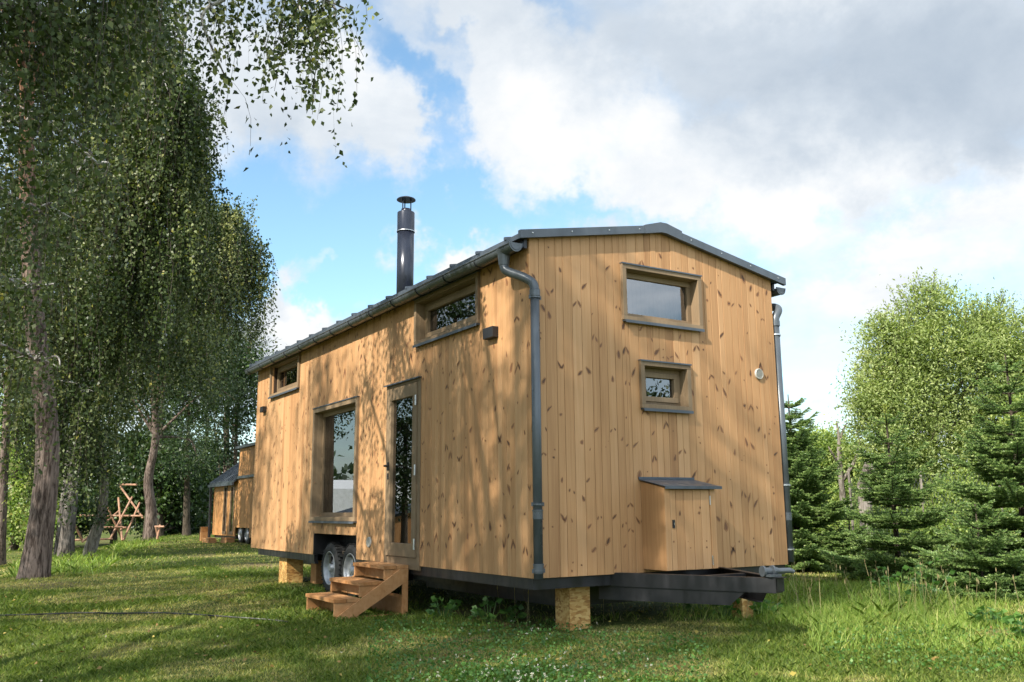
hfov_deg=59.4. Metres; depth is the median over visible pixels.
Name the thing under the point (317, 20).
birch tree
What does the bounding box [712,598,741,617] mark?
weed plant
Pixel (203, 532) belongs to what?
timber block
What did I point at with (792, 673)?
fallen leaves
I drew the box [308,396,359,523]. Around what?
window
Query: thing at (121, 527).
climbing frame
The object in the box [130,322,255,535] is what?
broadleaf tree
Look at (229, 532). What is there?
window
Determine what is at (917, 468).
shrub
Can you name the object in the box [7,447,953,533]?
woods
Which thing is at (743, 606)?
support block
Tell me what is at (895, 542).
fir tree
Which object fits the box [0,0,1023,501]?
sky
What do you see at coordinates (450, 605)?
weed plant
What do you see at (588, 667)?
clover
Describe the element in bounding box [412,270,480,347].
window
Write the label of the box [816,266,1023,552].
birch tree
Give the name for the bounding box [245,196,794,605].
tiny house
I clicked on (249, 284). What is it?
birch tree
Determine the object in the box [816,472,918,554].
shrub
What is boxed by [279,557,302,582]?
support block
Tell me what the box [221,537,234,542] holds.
timber block
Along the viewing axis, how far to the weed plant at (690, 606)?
8.90 m
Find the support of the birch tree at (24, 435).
on the ground at (427, 592)
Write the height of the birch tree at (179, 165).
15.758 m
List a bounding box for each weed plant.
[425,596,460,618]
[468,596,505,623]
[500,604,526,622]
[684,603,716,611]
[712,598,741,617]
[749,599,784,616]
[867,565,915,596]
[885,557,954,602]
[966,605,1007,626]
[1001,611,1023,636]
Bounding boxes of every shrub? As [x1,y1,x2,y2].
[788,421,871,532]
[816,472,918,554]
[848,428,981,513]
[896,442,1020,553]
[980,381,1023,530]
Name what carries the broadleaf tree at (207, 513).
on the ground at (427, 592)
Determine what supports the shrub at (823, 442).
on the ground at (427, 592)
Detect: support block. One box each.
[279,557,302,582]
[310,560,322,583]
[555,587,590,630]
[732,598,752,617]
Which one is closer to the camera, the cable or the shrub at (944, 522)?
the cable
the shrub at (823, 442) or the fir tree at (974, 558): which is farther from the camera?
the shrub at (823, 442)
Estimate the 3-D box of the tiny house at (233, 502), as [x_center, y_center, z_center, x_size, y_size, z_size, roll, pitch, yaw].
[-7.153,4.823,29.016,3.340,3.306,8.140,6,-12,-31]
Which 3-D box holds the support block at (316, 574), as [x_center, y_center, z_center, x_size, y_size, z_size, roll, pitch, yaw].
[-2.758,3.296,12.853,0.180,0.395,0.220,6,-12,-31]
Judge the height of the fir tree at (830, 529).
1.225 m
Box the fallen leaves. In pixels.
[0,565,1020,681]
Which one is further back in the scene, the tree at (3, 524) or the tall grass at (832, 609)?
the tree at (3, 524)
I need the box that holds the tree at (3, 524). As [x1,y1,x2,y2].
[0,250,20,564]
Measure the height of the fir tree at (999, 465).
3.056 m
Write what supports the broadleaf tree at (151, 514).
on the ground at (427, 592)
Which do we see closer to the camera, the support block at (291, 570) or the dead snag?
the support block at (291, 570)
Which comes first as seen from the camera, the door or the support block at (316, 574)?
the door
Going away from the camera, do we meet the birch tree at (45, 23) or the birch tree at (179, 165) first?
the birch tree at (45, 23)
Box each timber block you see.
[199,527,207,540]
[202,538,215,542]
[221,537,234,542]
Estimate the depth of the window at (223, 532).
30.12 m
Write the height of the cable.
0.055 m
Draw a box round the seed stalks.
[497,557,1020,622]
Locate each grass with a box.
[1,536,168,577]
[425,571,1023,654]
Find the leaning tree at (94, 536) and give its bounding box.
[64,412,142,556]
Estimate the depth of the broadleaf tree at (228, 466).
45.73 m
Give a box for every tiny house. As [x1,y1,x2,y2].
[208,442,254,543]
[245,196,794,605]
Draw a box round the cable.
[1,612,287,622]
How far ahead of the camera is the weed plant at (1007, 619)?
7.01 m
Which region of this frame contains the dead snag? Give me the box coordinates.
[828,421,859,524]
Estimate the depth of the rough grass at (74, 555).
18.74 m
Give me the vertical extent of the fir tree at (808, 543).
3.091 m
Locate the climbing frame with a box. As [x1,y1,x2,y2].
[75,484,164,542]
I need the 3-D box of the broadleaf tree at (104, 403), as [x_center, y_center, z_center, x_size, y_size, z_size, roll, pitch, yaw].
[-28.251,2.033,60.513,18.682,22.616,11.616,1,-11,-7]
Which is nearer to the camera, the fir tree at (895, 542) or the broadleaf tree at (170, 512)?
the fir tree at (895, 542)
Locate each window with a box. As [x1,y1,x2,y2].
[222,486,227,533]
[228,485,234,534]
[268,352,300,398]
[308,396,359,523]
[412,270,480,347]
[620,262,704,331]
[638,359,693,413]
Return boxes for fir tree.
[784,394,868,572]
[818,404,969,583]
[821,502,885,554]
[903,499,1023,602]
[921,354,1023,589]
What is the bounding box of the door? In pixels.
[383,376,421,570]
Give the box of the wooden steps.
[305,561,407,618]
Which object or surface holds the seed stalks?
on the ground at (427, 592)
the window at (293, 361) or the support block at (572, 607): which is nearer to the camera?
the support block at (572, 607)
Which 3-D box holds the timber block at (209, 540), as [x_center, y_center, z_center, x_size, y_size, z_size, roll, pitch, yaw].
[-9.992,6.585,29.620,0.250,0.169,0.900,6,-12,-31]
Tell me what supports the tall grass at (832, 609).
on the ground at (427, 592)
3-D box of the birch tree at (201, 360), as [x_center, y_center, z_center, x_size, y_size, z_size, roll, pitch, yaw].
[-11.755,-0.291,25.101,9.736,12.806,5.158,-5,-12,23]
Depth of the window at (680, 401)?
8.43 m
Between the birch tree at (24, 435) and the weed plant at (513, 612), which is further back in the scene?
the birch tree at (24, 435)
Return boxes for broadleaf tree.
[0,245,207,538]
[0,373,87,551]
[0,402,123,537]
[63,282,264,540]
[65,365,145,543]
[76,412,232,538]
[117,409,233,538]
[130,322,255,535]
[159,302,281,474]
[196,333,277,474]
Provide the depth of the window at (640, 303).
8.67 m
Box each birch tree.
[0,0,216,486]
[0,0,246,556]
[0,107,240,556]
[0,310,80,510]
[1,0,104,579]
[120,187,280,540]
[121,0,382,171]
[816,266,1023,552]
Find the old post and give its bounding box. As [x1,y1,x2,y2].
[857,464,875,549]
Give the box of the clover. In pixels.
[32,613,1023,681]
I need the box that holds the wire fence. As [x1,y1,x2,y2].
[847,471,1017,554]
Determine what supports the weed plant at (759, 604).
on the ground at (427, 592)
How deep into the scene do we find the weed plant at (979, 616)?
7.93 m
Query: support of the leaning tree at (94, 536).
on the ground at (427, 592)
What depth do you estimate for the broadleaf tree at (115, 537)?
47.90 m
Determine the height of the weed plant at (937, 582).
0.525 m
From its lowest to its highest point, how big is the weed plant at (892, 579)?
0.411 m
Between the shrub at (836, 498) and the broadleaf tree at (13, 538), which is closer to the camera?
the shrub at (836, 498)
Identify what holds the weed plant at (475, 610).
on the ground at (427, 592)
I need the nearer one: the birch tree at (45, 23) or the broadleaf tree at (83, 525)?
the birch tree at (45, 23)
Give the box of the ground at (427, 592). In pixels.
[0,511,1023,681]
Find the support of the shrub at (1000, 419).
on the ground at (427, 592)
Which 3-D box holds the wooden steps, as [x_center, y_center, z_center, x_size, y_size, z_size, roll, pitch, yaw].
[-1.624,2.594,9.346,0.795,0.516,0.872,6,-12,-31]
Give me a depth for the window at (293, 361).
13.45 m
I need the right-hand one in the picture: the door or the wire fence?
the wire fence

